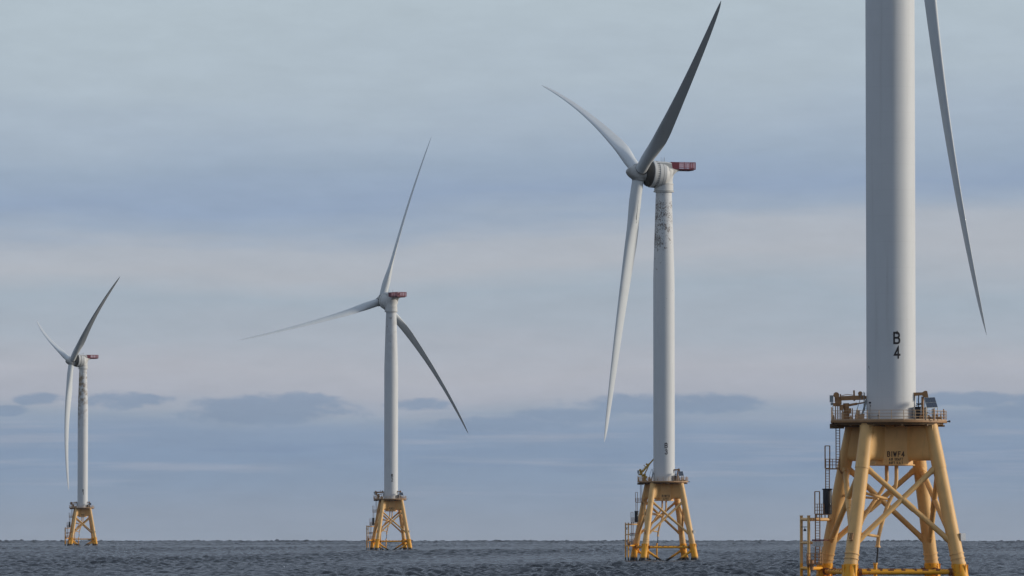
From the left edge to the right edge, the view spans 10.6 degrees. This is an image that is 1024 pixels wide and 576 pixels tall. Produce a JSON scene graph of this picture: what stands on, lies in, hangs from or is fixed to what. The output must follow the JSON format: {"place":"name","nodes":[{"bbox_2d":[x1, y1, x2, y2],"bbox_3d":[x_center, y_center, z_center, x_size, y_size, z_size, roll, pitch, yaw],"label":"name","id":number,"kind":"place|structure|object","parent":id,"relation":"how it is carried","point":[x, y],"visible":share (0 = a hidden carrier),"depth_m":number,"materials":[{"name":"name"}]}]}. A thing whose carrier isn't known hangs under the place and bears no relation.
{"place":"outdoors","nodes":[
{"label":"outdoors","id":0,"kind":"place"},
{"bbox_2d":[0,539,1023,575],"bbox_3d":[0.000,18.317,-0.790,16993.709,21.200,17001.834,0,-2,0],"label":"sea","id":1,"kind":"structure","parent":0,"point":[276,557],"depth_m":1501.17,"materials":[{"name":"liquid"}]},
{"bbox_2d":[37,277,119,545],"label":"wind turbine","id":2,"kind":"object","parent":1,"relation":"in","point":[83,508],"visible":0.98,"depth_m":2960.12,"materials":[{"name":"beige metal"}]},
{"bbox_2d":[237,136,467,549],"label":"wind turbine","id":3,"kind":"object","parent":1,"relation":"in","point":[387,302],"visible":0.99,"depth_m":2194.46,"materials":[{"name":"beige metal"}]},
{"bbox_2d":[542,2,720,560],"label":"wind turbine","id":4,"kind":"object","parent":1,"relation":"in","point":[666,484],"visible":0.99,"depth_m":1414.86,"materials":[{"name":"beige metal"}]},
{"bbox_2d":[800,0,986,575],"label":"wind turbine","id":5,"kind":"object","parent":1,"relation":"in","point":[896,427],"visible":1,"depth_m":614.46,"materials":[{"name":"beige metal"}]},
{"bbox_2d":[0,0,1023,540],"label":"sky","id":6,"kind":"structure","parent":0,"point":[243,169],"materials":[{"name":"blue"}]}
]}

